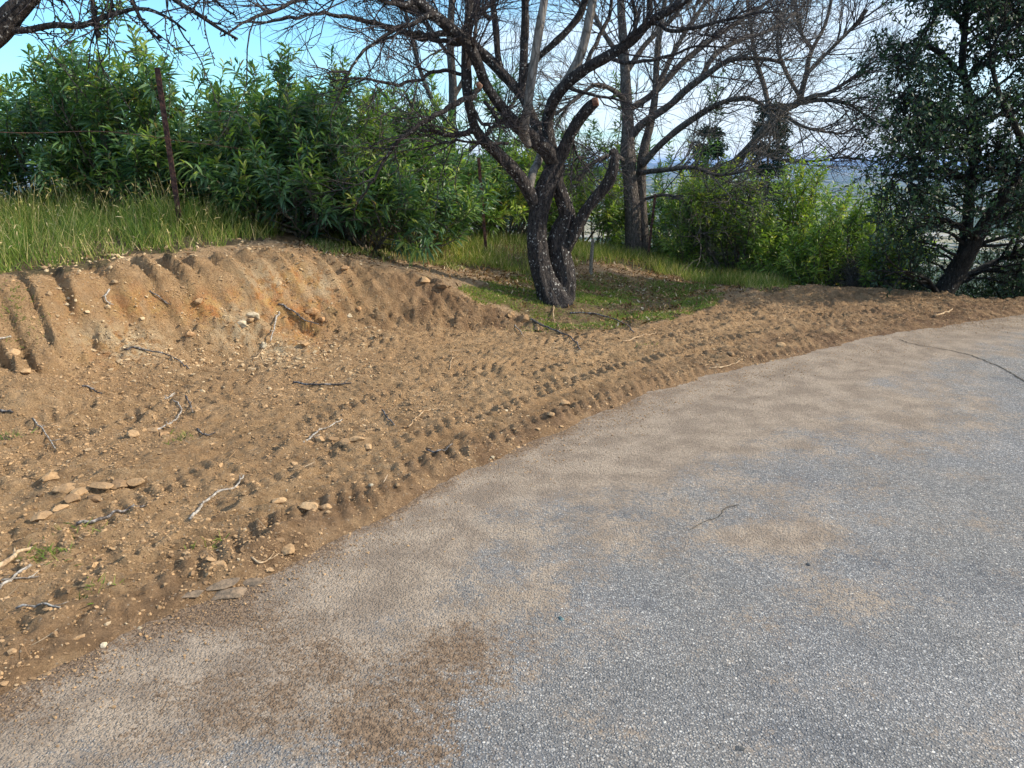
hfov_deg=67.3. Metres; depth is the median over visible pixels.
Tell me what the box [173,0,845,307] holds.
almond tree
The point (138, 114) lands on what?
oleander shrub
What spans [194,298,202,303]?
soil clod
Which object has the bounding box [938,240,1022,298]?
shrub
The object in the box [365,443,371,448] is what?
soil clod
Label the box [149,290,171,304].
stick
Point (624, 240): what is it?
shrub
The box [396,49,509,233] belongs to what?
oleander shrub
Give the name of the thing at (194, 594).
slab
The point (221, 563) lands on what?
soil clod
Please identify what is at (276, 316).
stick
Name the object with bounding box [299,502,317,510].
soil clod
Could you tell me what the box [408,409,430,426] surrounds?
stick
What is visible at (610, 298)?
lawn grass
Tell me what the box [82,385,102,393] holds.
stick
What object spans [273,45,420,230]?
oleander shrub
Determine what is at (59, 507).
soil clod
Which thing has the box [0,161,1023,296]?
valley
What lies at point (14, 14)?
almond tree
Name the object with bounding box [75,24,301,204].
oleander shrub
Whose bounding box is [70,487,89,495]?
soil clod
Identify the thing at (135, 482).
soil clod
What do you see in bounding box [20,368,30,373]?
soil clod
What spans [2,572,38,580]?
stick
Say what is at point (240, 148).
barbed wire
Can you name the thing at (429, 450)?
stick
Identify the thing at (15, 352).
soil clod
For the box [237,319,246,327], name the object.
rock
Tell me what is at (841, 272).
shrub
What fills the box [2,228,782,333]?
leaf litter
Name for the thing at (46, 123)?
oleander shrub
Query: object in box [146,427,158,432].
soil clod
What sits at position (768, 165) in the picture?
conifer
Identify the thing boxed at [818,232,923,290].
shrub
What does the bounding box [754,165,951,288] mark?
oleander shrub
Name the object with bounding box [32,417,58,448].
stick
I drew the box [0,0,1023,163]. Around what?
sky
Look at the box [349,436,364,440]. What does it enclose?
soil clod
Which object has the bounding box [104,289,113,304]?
stick
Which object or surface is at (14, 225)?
seed heads
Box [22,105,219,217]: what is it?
oleander shrub
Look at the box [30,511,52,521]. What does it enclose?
rock
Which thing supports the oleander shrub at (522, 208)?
on the ground at (352, 464)
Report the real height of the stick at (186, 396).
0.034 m
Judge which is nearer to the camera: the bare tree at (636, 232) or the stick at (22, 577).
the stick at (22, 577)
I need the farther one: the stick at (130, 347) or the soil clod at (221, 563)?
the stick at (130, 347)
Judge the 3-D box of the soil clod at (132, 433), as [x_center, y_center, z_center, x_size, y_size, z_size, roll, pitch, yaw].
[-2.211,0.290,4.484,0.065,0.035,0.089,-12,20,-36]
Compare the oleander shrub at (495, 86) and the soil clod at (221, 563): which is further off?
the oleander shrub at (495, 86)
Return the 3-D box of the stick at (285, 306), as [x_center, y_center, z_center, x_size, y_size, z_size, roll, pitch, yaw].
[-1.871,-0.619,6.752,0.348,0.189,0.053,0,16,0]
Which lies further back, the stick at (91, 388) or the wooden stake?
the wooden stake
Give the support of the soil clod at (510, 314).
on the ground at (352, 464)
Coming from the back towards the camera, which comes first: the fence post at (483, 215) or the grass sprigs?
the fence post at (483, 215)
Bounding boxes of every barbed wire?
[0,131,167,138]
[168,139,474,188]
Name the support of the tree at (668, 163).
on the ground at (352, 464)
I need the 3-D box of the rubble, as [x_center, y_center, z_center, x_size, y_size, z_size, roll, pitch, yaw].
[-2.443,-0.853,6.937,3.041,0.935,4.680,-7,18,-22]
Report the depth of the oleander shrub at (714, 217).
11.92 m
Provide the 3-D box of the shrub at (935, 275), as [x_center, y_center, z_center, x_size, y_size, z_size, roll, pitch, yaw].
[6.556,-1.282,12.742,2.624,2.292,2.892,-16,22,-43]
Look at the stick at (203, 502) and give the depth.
3.68 m
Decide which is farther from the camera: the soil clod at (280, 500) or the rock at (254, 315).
the rock at (254, 315)
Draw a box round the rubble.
[41,232,380,416]
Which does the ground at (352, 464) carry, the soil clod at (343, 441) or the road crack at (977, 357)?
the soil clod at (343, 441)
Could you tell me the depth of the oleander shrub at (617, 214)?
12.77 m
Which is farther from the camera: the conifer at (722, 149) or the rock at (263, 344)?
the conifer at (722, 149)
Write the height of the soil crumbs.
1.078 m
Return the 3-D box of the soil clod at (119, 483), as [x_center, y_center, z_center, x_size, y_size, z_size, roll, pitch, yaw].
[-1.949,0.496,3.822,0.083,0.036,0.125,-5,17,-16]
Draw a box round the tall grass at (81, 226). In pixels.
[0,183,290,273]
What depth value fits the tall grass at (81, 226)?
7.10 m
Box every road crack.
[690,505,735,529]
[900,339,1023,380]
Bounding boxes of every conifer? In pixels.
[685,123,729,256]
[741,98,793,266]
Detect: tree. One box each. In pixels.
[0,0,251,108]
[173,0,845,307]
[291,0,593,163]
[459,0,899,272]
[648,69,755,260]
[679,0,956,211]
[844,0,1023,297]
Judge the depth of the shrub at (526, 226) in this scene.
14.82 m
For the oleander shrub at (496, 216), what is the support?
on the ground at (352, 464)
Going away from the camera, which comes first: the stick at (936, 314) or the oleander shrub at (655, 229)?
the stick at (936, 314)
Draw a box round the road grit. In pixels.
[0,314,1023,761]
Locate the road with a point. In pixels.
(884, 498)
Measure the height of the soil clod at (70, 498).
0.044 m
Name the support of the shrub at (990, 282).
on the ground at (352, 464)
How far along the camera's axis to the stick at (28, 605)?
2.77 m
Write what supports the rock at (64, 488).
on the ground at (352, 464)
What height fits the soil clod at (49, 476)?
0.063 m
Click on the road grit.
(418, 520)
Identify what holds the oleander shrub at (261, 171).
on the ground at (352, 464)
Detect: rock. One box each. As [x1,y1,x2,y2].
[159,431,169,436]
[184,332,194,336]
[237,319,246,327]
[246,311,259,319]
[261,342,266,348]
[305,308,319,315]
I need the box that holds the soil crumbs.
[0,247,1023,689]
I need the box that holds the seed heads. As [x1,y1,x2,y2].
[0,169,281,268]
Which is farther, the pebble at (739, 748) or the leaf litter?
the leaf litter
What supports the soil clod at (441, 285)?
on the ground at (352, 464)
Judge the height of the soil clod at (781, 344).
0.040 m
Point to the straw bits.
(333, 413)
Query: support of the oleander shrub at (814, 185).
on the ground at (352, 464)
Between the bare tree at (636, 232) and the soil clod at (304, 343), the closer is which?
the soil clod at (304, 343)
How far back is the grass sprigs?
3.25 m
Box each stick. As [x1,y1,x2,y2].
[0,409,12,412]
[0,546,33,566]
[0,563,31,588]
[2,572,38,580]
[15,601,68,609]
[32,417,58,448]
[76,504,144,524]
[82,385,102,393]
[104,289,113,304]
[124,346,189,368]
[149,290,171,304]
[152,400,181,429]
[185,395,192,411]
[188,474,243,519]
[197,428,215,435]
[251,552,278,563]
[269,311,279,341]
[278,303,318,324]
[293,380,351,384]
[303,418,342,442]
[381,409,394,424]
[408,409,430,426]
[426,443,452,452]
[530,318,580,349]
[569,312,633,331]
[622,332,655,341]
[709,361,738,368]
[933,308,952,316]
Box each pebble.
[100,642,107,647]
[735,746,744,750]
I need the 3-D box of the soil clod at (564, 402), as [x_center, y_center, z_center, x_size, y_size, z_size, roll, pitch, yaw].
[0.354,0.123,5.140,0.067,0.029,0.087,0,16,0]
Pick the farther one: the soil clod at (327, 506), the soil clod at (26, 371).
the soil clod at (26, 371)
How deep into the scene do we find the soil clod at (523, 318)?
7.50 m
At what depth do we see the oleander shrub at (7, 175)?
8.44 m
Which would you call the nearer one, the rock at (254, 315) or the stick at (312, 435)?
the stick at (312, 435)
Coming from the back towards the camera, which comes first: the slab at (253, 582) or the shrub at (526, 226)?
the shrub at (526, 226)
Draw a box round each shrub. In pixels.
[0,40,116,210]
[0,81,39,173]
[0,94,149,205]
[10,0,241,206]
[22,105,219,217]
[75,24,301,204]
[126,116,314,225]
[127,41,375,224]
[175,85,400,239]
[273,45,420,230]
[274,134,444,268]
[297,84,476,230]
[351,137,507,250]
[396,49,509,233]
[440,153,511,240]
[450,136,594,241]
[465,62,543,234]
[490,184,588,241]
[524,146,629,251]
[539,70,665,246]
[586,219,696,262]
[647,177,775,269]
[651,152,835,274]
[716,145,907,286]
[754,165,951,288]
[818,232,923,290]
[823,215,972,294]
[914,245,987,297]
[936,222,1023,298]
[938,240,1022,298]
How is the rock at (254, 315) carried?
on the ground at (352, 464)
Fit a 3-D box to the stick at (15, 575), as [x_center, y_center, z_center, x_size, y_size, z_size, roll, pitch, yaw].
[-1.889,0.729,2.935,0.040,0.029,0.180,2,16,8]
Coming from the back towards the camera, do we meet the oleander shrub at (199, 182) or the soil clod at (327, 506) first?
the oleander shrub at (199, 182)
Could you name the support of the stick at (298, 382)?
on the ground at (352, 464)
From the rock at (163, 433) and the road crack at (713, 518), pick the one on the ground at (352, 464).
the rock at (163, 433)
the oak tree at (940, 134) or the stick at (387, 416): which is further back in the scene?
the oak tree at (940, 134)
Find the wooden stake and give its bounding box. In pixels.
[589,239,594,274]
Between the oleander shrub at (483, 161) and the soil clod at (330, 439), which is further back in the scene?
the oleander shrub at (483, 161)
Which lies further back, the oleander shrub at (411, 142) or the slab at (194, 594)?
the oleander shrub at (411, 142)
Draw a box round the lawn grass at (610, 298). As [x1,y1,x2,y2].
[458,271,726,329]
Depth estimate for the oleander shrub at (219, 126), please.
8.15 m
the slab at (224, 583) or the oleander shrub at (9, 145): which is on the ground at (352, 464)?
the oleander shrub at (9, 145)
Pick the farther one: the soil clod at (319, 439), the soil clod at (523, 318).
the soil clod at (523, 318)
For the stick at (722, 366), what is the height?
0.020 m
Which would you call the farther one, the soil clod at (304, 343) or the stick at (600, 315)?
the stick at (600, 315)
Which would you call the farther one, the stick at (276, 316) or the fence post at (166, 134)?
the fence post at (166, 134)
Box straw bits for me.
[1,259,1019,656]
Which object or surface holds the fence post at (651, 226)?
on the ground at (352, 464)
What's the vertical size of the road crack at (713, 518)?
0.001 m
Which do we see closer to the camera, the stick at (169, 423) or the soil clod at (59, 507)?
the soil clod at (59, 507)
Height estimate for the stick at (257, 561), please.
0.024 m
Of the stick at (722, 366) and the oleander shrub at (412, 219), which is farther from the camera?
the oleander shrub at (412, 219)
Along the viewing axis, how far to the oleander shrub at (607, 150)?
14.11 m
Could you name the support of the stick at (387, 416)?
on the ground at (352, 464)
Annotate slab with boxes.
[181,590,203,597]
[206,577,239,590]
[212,586,246,600]
[243,577,263,586]
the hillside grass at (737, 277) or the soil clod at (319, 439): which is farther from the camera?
the hillside grass at (737, 277)
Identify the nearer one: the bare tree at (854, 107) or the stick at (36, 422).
the stick at (36, 422)
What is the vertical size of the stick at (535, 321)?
0.066 m
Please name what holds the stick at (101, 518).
on the ground at (352, 464)
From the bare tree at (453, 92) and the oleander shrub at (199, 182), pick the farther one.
the bare tree at (453, 92)
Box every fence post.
[154,67,182,229]
[477,157,487,250]
[647,194,656,255]
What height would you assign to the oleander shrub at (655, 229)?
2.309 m
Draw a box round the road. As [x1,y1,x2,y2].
[0,314,1023,767]
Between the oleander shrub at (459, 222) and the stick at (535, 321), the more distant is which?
the oleander shrub at (459, 222)
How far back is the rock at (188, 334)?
6.13 m
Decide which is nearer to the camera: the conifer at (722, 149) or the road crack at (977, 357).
the road crack at (977, 357)
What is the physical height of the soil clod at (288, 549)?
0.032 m
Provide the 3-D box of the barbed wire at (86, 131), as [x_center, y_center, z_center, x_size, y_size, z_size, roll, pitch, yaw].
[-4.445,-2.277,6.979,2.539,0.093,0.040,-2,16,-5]
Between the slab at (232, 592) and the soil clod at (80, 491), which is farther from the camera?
the soil clod at (80, 491)
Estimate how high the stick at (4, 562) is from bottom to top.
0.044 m
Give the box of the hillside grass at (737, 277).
[297,211,793,290]
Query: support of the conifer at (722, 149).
on the ground at (352, 464)
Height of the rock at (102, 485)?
0.038 m
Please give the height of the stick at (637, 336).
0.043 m
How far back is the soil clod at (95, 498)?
3.65 m
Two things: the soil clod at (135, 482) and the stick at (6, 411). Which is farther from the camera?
the stick at (6, 411)
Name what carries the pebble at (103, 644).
on the road
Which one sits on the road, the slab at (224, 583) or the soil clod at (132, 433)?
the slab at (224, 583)
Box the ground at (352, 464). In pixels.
[0,220,1023,694]
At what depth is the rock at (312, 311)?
6.83 m
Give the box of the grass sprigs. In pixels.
[0,280,657,604]
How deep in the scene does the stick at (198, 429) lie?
4.56 m
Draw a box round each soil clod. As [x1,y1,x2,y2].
[5,348,20,355]
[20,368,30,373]
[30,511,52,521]
[41,472,58,481]
[51,504,68,510]
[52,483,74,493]
[63,493,80,502]
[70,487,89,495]
[87,494,101,502]
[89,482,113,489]
[110,479,128,489]
[126,429,139,436]
[126,478,144,485]
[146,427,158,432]
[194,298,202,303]
[210,560,226,566]
[272,497,286,503]
[281,544,294,554]
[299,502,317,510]
[300,341,309,346]
[315,436,324,441]
[320,503,331,509]
[326,436,338,441]
[339,438,350,445]
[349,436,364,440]
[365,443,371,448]
[420,276,429,282]
[436,283,447,288]
[507,311,514,317]
[516,314,528,322]
[560,399,569,404]
[776,342,785,346]

